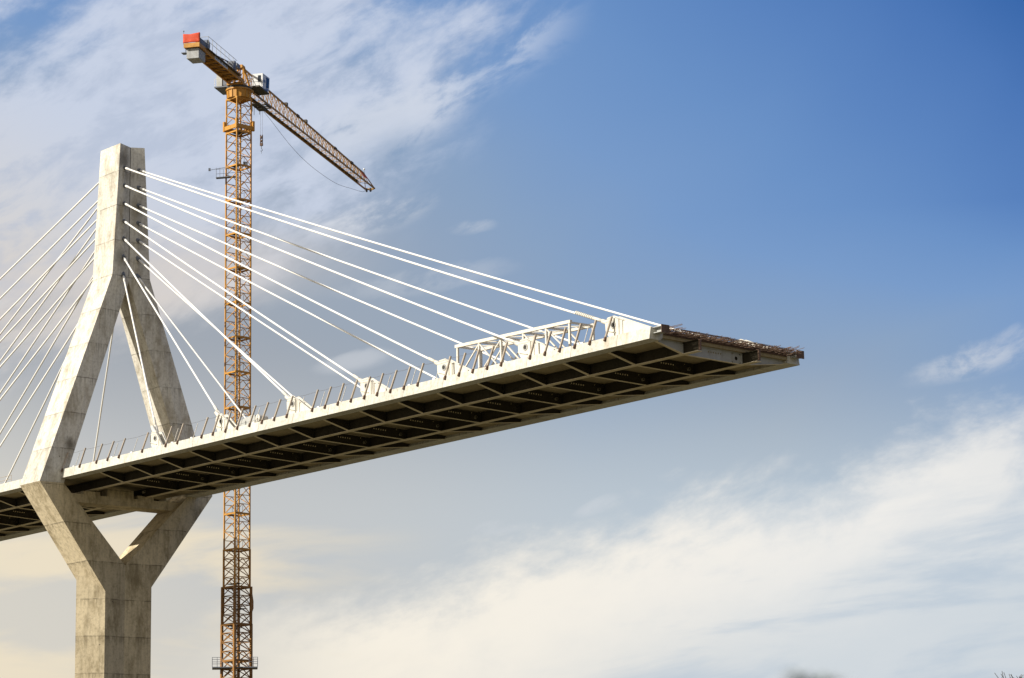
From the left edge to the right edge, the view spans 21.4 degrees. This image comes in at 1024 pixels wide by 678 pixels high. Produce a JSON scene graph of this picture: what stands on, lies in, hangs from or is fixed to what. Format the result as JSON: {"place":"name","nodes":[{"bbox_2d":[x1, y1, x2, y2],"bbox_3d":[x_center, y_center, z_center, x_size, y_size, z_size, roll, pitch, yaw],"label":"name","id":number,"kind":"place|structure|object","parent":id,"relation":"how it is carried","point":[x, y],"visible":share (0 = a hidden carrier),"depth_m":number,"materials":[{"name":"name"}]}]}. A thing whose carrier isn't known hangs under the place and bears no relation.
{"place":"outdoors","nodes":[
{"label":"outdoors","id":0,"kind":"place"},
{"bbox_2d":[0,0,1023,677],"label":"sky","id":1,"kind":"structure","parent":0,"point":[841,182],"materials":[{"name":"blue"}]},
{"label":"ground","id":2,"kind":"structure","parent":0,"visible":0},
{"bbox_2d":[20,143,211,677],"bbox_3d":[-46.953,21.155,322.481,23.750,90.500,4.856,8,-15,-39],"label":"bridge pylon","id":3,"kind":"object","parent":2,"relation":"on","point":[113,617],"visible":0.98,"depth_m":321.57,"materials":[{"name":"concrete"}]},
{"bbox_2d":[4,362,63,482],"bbox_3d":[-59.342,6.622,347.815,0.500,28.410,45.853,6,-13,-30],"label":"stay cable","id":4,"kind":"object","parent":3,"relation":"attached to","point":[33,424],"visible":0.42,"depth_m":351.67,"materials":[{"name":"white metal"}]},
{"bbox_2d":[0,323,77,446],"bbox_3d":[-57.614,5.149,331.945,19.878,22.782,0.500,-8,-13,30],"label":"stay cable","id":5,"kind":"object","parent":3,"relation":"attached to","point":[38,386],"visible":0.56,"depth_m":331.96,"materials":[{"name":"white metal"}]},
{"bbox_2d":[0,276,92,433],"bbox_3d":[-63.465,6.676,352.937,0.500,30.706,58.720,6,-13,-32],"label":"stay cable","id":6,"kind":"object","parent":3,"relation":"attached to","point":[43,359],"visible":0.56,"depth_m":348.52,"materials":[{"name":"white metal"}]},
{"bbox_2d":[0,279,92,400],"bbox_3d":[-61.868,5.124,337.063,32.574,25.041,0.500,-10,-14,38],"label":"stay cable","id":7,"kind":"object","parent":3,"relation":"attached to","point":[44,342],"visible":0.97,"depth_m":334.40,"materials":[{"name":"white metal"}]},
{"bbox_2d":[0,258,93,367],"bbox_3d":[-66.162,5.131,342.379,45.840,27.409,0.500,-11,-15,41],"label":"stay cable","id":8,"kind":"object","parent":3,"relation":"attached to","point":[48,311],"visible":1,"depth_m":336.00,"materials":[{"name":"white metal"}]},
{"bbox_2d":[0,250,94,393],"bbox_3d":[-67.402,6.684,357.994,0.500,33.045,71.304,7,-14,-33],"label":"stay cable","id":9,"kind":"object","parent":3,"relation":"attached to","point":[44,326],"visible":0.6,"depth_m":348.28,"materials":[{"name":"white metal"}]},
{"bbox_2d":[0,239,94,342],"bbox_3d":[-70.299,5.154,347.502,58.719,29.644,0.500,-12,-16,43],"label":"stay cable","id":10,"kind":"object","parent":3,"relation":"attached to","point":[54,283],"visible":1,"depth_m":336.99,"materials":[{"name":"white metal"}]},
{"bbox_2d":[0,229,95,361],"bbox_3d":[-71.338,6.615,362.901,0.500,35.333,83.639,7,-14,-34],"label":"stay cable","id":11,"kind":"object","parent":3,"relation":"attached to","point":[73,260],"visible":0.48,"depth_m":348.12,"materials":[{"name":"white metal"}]},
{"bbox_2d":[0,220,95,319],"bbox_3d":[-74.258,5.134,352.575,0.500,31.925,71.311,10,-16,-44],"label":"stay cable","id":12,"kind":"object","parent":3,"relation":"attached to","point":[53,264],"visible":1,"depth_m":337.88,"materials":[{"name":"white metal"}]},
{"bbox_2d":[0,208,96,334],"bbox_3d":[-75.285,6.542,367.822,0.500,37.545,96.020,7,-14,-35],"label":"stay cable","id":13,"kind":"object","parent":3,"relation":"attached to","point":[66,248],"visible":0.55,"depth_m":348.33,"materials":[{"name":"white metal"}]},
{"bbox_2d":[0,200,97,298],"bbox_3d":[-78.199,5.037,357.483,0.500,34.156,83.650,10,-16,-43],"label":"stay cable","id":14,"kind":"object","parent":3,"relation":"attached to","point":[51,247],"visible":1,"depth_m":338.74,"materials":[{"name":"white metal"}]},
{"bbox_2d":[0,182,98,279],"bbox_3d":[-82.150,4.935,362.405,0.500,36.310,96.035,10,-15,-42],"label":"stay cable","id":15,"kind":"object","parent":3,"relation":"attached to","point":[58,222],"visible":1,"depth_m":339.40,"materials":[{"name":"white metal"}]},
{"bbox_2d":[93,329,113,461],"bbox_3d":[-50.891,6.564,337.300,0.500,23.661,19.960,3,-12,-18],"label":"stay cable","id":16,"kind":"object","parent":3,"relation":"attached to","point":[103,396],"visible":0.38,"depth_m":337.49,"materials":[{"name":"white metal"}]},
{"bbox_2d":[122,275,158,433],"bbox_3d":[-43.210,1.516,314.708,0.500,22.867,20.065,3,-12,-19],"label":"stay cable","id":17,"kind":"object","parent":3,"relation":"attached to","point":[154,420],"visible":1,"depth_m":313.86,"materials":[{"name":"white metal"}]},
{"bbox_2d":[123,257,220,413],"bbox_3d":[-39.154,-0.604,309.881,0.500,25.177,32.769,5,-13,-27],"label":"stay cable","id":18,"kind":"object","parent":3,"relation":"attached to","point":[181,352],"visible":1,"depth_m":308.91,"materials":[{"name":"white metal"}]},
{"bbox_2d":[138,278,245,417],"bbox_3d":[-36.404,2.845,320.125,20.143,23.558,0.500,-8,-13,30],"label":"stay cable","id":19,"kind":"object","parent":3,"relation":"attached to","point":[185,339],"visible":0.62,"depth_m":321.42,"materials":[{"name":"white metal"}]},
{"bbox_2d":[123,238,290,396],"bbox_3d":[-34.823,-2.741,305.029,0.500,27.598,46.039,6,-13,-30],"label":"stay cable","id":20,"kind":"object","parent":3,"relation":"attached to","point":[216,328],"visible":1,"depth_m":302.82,"materials":[{"name":"white metal"}]},
{"bbox_2d":[138,259,292,395],"bbox_3d":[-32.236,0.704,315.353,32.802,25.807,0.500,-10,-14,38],"label":"stay cable","id":21,"kind":"object","parent":3,"relation":"attached to","point":[185,301],"visible":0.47,"depth_m":319.33,"materials":[{"name":"white metal"}]},
{"bbox_2d":[124,221,361,379],"bbox_3d":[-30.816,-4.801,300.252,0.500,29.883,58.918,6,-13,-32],"label":"stay cable","id":22,"kind":"object","parent":3,"relation":"attached to","point":[268,319],"visible":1,"depth_m":297.21,"materials":[{"name":"white metal"}]},
{"bbox_2d":[139,240,359,387],"bbox_3d":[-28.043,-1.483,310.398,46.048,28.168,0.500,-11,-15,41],"label":"stay cable","id":23,"kind":"object","parent":3,"relation":"attached to","point":[223,297],"visible":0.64,"depth_m":312.90,"materials":[{"name":"white metal"}]},
{"bbox_2d":[124,203,436,362],"bbox_3d":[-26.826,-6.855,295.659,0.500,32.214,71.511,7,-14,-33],"label":"stay cable","id":24,"kind":"object","parent":3,"relation":"attached to","point":[339,314],"visible":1,"depth_m":292.10,"materials":[{"name":"white metal"}]},
{"bbox_2d":[139,223,436,378],"bbox_3d":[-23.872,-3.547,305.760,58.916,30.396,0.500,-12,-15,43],"label":"stay cable","id":25,"kind":"object","parent":3,"relation":"attached to","point":[327,322],"visible":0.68,"depth_m":306.95,"materials":[{"name":"white metal"}]},
{"bbox_2d":[124,185,514,342],"bbox_3d":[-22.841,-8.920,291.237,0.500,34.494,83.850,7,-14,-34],"label":"stay cable","id":26,"kind":"object","parent":3,"relation":"attached to","point":[411,302],"visible":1,"depth_m":285.03,"materials":[{"name":"white metal"}]},
{"bbox_2d":[139,205,506,361],"bbox_3d":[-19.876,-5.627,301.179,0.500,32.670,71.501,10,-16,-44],"label":"stay cable","id":27,"kind":"object","parent":3,"relation":"attached to","point":[344,294],"visible":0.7,"depth_m":303.69,"materials":[{"name":"white metal"}]},
{"bbox_2d":[139,187,578,344],"bbox_3d":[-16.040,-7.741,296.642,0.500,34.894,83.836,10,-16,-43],"label":"stay cable","id":28,"kind":"object","parent":3,"relation":"attached to","point":[426,291],"visible":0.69,"depth_m":298.36,"materials":[{"name":"white metal"}]},
{"bbox_2d":[125,167,601,321],"bbox_3d":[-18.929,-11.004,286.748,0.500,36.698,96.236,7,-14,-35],"label":"stay cable","id":29,"kind":"object","parent":3,"relation":"attached to","point":[517,295],"visible":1,"depth_m":277.50,"materials":[{"name":"white metal"}]},
{"bbox_2d":[0,316,803,540],"bbox_3d":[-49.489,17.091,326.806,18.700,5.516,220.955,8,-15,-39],"label":"bridge deck","id":30,"kind":"structure","parent":3,"relation":"attached to","point":[628,361],"depth_m":274.01,"materials":[{"name":"concrete"}]},
{"bbox_2d":[61,452,68,471],"bbox_3d":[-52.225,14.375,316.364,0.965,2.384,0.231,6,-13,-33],"label":"guard post","id":31,"kind":"object","parent":30,"relation":"on","point":[64,462],"visible":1,"depth_m":316.29,"materials":[{"name":"metal"}]},
{"bbox_2d":[78,448,85,467],"bbox_3d":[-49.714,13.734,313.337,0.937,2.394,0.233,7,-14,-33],"label":"guard post","id":32,"kind":"object","parent":30,"relation":"on","point":[79,466],"visible":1,"depth_m":313.25,"materials":[{"name":"metal"}]},
{"bbox_2d":[95,444,102,463],"bbox_3d":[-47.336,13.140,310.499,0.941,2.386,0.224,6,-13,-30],"label":"guard post","id":33,"kind":"object","parent":30,"relation":"on","point":[96,461],"visible":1,"depth_m":310.37,"materials":[{"name":"metal"}]},
{"bbox_2d":[106,441,114,460],"bbox_3d":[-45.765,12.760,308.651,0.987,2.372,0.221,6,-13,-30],"label":"guard post","id":34,"kind":"object","parent":30,"relation":"on","point":[107,459],"visible":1,"depth_m":308.55,"materials":[{"name":"metal"}]},
{"bbox_2d":[117,438,125,457],"bbox_3d":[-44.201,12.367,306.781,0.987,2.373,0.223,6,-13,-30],"label":"guard post","id":35,"kind":"object","parent":30,"relation":"on","point":[121,448],"visible":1,"depth_m":306.72,"materials":[{"name":"metal"}]},
{"bbox_2d":[69,319,606,453],"bbox_3d":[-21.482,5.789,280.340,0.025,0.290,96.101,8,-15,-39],"label":"safety wire","id":36,"kind":"object","parent":35,"relation":"attached to","point":[346,384],"visible":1,"depth_m":274.78,"materials":[{"name":"metal"}]},
{"bbox_2d":[141,432,148,452],"bbox_3d":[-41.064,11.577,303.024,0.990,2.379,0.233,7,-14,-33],"label":"guard post","id":37,"kind":"object","parent":30,"relation":"on","point":[142,449],"visible":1,"depth_m":302.93,"materials":[{"name":"metal"}]},
{"bbox_2d":[164,426,172,446],"bbox_3d":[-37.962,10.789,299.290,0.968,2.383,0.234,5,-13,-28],"label":"guard post","id":38,"kind":"object","parent":30,"relation":"on","point":[165,445],"visible":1,"depth_m":299.22,"materials":[{"name":"metal"}]},
{"bbox_2d":[176,423,183,443],"bbox_3d":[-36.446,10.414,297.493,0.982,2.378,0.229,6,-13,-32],"label":"guard post","id":39,"kind":"object","parent":30,"relation":"on","point":[177,441],"visible":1,"depth_m":297.40,"materials":[{"name":"metal"}]},
{"bbox_2d":[200,417,208,438],"bbox_3d":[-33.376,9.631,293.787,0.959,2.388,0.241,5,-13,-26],"label":"guard post","id":40,"kind":"object","parent":30,"relation":"on","point":[204,427],"visible":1,"depth_m":293.70,"materials":[{"name":"metal"}]},
{"bbox_2d":[211,414,219,435],"bbox_3d":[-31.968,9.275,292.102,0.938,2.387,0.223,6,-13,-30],"label":"guard post","id":41,"kind":"object","parent":30,"relation":"on","point":[214,428],"visible":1,"depth_m":292.00,"materials":[{"name":"metal"}]},
{"bbox_2d":[224,411,231,432],"bbox_3d":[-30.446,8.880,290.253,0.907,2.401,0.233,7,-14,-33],"label":"guard post","id":42,"kind":"object","parent":30,"relation":"on","point":[225,429],"visible":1,"depth_m":290.19,"materials":[{"name":"metal"}]},
{"bbox_2d":[236,408,243,429],"bbox_3d":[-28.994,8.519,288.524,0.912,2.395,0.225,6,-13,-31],"label":"guard post","id":43,"kind":"object","parent":30,"relation":"on","point":[238,423],"visible":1,"depth_m":288.46,"materials":[{"name":"metal"}]},
{"bbox_2d":[236,414,267,425],"bbox_3d":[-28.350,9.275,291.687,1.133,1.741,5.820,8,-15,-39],"label":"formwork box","id":44,"kind":"object","parent":30,"relation":"on","point":[246,421],"visible":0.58,"depth_m":290.22,"materials":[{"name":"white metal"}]},
{"bbox_2d":[248,405,256,426],"bbox_3d":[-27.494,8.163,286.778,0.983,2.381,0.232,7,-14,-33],"label":"guard post","id":45,"kind":"object","parent":30,"relation":"on","point":[253,412],"visible":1,"depth_m":286.71,"materials":[{"name":"metal"}]},
{"bbox_2d":[260,402,268,423],"bbox_3d":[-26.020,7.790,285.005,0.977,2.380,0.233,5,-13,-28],"label":"guard post","id":46,"kind":"object","parent":30,"relation":"on","point":[262,420],"visible":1,"depth_m":284.93,"materials":[{"name":"metal"}]},
{"bbox_2d":[272,399,281,420],"bbox_3d":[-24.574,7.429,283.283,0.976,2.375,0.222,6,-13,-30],"label":"guard post","id":47,"kind":"object","parent":30,"relation":"on","point":[274,417],"visible":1,"depth_m":283.17,"materials":[{"name":"metal"}]},
{"bbox_2d":[285,396,293,417],"bbox_3d":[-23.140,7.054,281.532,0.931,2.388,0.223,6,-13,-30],"label":"guard post","id":48,"kind":"object","parent":30,"relation":"on","point":[289,406],"visible":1,"depth_m":281.45,"materials":[{"name":"metal"}]},
{"bbox_2d":[311,389,318,411],"bbox_3d":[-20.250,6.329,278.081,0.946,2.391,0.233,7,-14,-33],"label":"guard post","id":49,"kind":"object","parent":30,"relation":"on","point":[315,398],"visible":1,"depth_m":278.02,"materials":[{"name":"metal"}]},
{"bbox_2d":[323,387,331,408],"bbox_3d":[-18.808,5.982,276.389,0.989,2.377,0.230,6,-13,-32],"label":"guard post","id":50,"kind":"object","parent":30,"relation":"on","point":[326,401],"visible":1,"depth_m":276.25,"materials":[{"name":"metal"}]},
{"bbox_2d":[336,383,344,405],"bbox_3d":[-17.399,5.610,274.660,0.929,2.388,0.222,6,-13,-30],"label":"guard post","id":51,"kind":"object","parent":30,"relation":"on","point":[339,397],"visible":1,"depth_m":274.57,"materials":[{"name":"metal"}]},
{"bbox_2d":[349,380,357,402],"bbox_3d":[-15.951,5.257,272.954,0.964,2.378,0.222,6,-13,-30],"label":"guard post","id":52,"kind":"object","parent":30,"relation":"on","point":[352,395],"visible":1,"depth_m":272.87,"materials":[{"name":"metal"}]},
{"bbox_2d":[362,376,370,398],"bbox_3d":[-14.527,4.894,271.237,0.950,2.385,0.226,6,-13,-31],"label":"guard post","id":53,"kind":"object","parent":30,"relation":"on","point":[366,389],"visible":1,"depth_m":271.17,"materials":[{"name":"metal"}]},
{"bbox_2d":[375,373,383,395],"bbox_3d":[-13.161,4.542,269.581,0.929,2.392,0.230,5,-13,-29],"label":"guard post","id":54,"kind":"object","parent":30,"relation":"on","point":[379,385],"visible":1,"depth_m":269.49,"materials":[{"name":"metal"}]},
{"bbox_2d":[388,370,397,392],"bbox_3d":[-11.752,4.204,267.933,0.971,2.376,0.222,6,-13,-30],"label":"guard post","id":55,"kind":"object","parent":30,"relation":"on","point":[392,383],"visible":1,"depth_m":267.84,"materials":[{"name":"metal"}]},
{"bbox_2d":[402,366,410,389],"bbox_3d":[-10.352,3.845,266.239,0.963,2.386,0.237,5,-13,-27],"label":"guard post","id":56,"kind":"object","parent":30,"relation":"on","point":[406,379],"visible":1,"depth_m":266.15,"materials":[{"name":"metal"}]},
{"bbox_2d":[416,363,424,386],"bbox_3d":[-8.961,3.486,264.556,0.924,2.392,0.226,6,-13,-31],"label":"guard post","id":57,"kind":"object","parent":30,"relation":"on","point":[419,377],"visible":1,"depth_m":264.47,"materials":[{"name":"metal"}]},
{"bbox_2d":[443,356,451,379],"bbox_3d":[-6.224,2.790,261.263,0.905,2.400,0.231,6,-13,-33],"label":"guard post","id":58,"kind":"object","parent":30,"relation":"on","point":[446,371],"visible":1,"depth_m":261.18,"materials":[{"name":"metal"}]},
{"bbox_2d":[457,353,466,376],"bbox_3d":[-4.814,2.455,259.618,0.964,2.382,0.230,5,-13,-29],"label":"guard post","id":59,"kind":"object","parent":30,"relation":"on","point":[461,365],"visible":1,"depth_m":259.53,"materials":[{"name":"metal"}]},
{"bbox_2d":[471,349,479,372],"bbox_3d":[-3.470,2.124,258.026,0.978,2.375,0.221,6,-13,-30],"label":"guard post","id":60,"kind":"object","parent":30,"relation":"on","point":[475,361],"visible":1,"depth_m":257.94,"materials":[{"name":"metal"}]},
{"bbox_2d":[485,346,494,369],"bbox_3d":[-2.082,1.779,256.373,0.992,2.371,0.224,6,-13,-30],"label":"guard post","id":61,"kind":"object","parent":30,"relation":"on","point":[489,359],"visible":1,"depth_m":256.28,"materials":[{"name":"metal"}]},
{"bbox_2d":[499,342,507,366],"bbox_3d":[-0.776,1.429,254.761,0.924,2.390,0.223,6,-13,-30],"label":"guard post","id":62,"kind":"object","parent":30,"relation":"on","point":[503,355],"visible":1,"depth_m":254.68,"materials":[{"name":"metal"}]},
{"bbox_2d":[455,320,594,367],"bbox_3d":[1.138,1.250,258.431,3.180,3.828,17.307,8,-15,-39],"label":"truss frame","id":63,"kind":"object","parent":30,"relation":"on","point":[558,326],"visible":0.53,"depth_m":258.23,"materials":[{"name":"white metal"}]},
{"bbox_2d":[528,335,536,359],"bbox_3d":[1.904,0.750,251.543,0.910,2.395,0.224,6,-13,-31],"label":"guard post","id":64,"kind":"object","parent":30,"relation":"on","point":[532,347],"visible":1,"depth_m":251.47,"materials":[{"name":"metal"}]},
{"bbox_2d":[543,331,551,355],"bbox_3d":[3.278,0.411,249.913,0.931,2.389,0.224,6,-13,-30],"label":"guard post","id":65,"kind":"object","parent":30,"relation":"on","point":[547,343],"visible":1,"depth_m":249.84,"materials":[{"name":"metal"}]},
{"bbox_2d":[558,327,566,351],"bbox_3d":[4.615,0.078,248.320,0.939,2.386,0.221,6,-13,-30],"label":"guard post","id":66,"kind":"object","parent":30,"relation":"on","point":[562,339],"visible":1,"depth_m":248.25,"materials":[{"name":"metal"}]},
{"bbox_2d":[573,323,581,348],"bbox_3d":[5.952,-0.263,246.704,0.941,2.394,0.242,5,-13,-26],"label":"guard post","id":67,"kind":"object","parent":30,"relation":"on","point":[577,336],"visible":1,"depth_m":246.64,"materials":[{"name":"metal"}]},
{"bbox_2d":[588,320,596,344],"bbox_3d":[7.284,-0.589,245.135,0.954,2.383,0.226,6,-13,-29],"label":"guard post","id":68,"kind":"object","parent":30,"relation":"on","point":[592,333],"visible":1,"depth_m":245.06,"materials":[{"name":"metal"}]},
{"bbox_2d":[603,316,612,341],"bbox_3d":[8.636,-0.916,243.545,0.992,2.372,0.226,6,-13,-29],"label":"guard post","id":69,"kind":"object","parent":30,"relation":"on","point":[608,328],"visible":1,"depth_m":243.47,"materials":[{"name":"metal"}]},
{"bbox_2d":[139,169,700,336],"bbox_3d":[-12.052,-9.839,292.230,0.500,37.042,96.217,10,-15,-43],"label":"stay cable","id":70,"kind":"object","parent":3,"relation":"attached to","point":[520,285],"visible":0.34,"depth_m":290.34,"materials":[{"name":"white metal"}]},
{"bbox_2d":[181,31,374,677],"bbox_3d":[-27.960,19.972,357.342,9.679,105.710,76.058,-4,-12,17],"label":"tower crane","id":71,"kind":"object","parent":2,"relation":"on","point":[240,91],"visible":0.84,"depth_m":341.90,"materials":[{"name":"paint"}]},
{"bbox_2d":[782,671,841,677],"bbox_3d":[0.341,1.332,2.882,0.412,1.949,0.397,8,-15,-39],"label":"shrub","id":72,"kind":"object","parent":2,"relation":"on","point":[794,675],"visible":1,"depth_m":3.05,"materials":[{"name":"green plant"}]}
]}

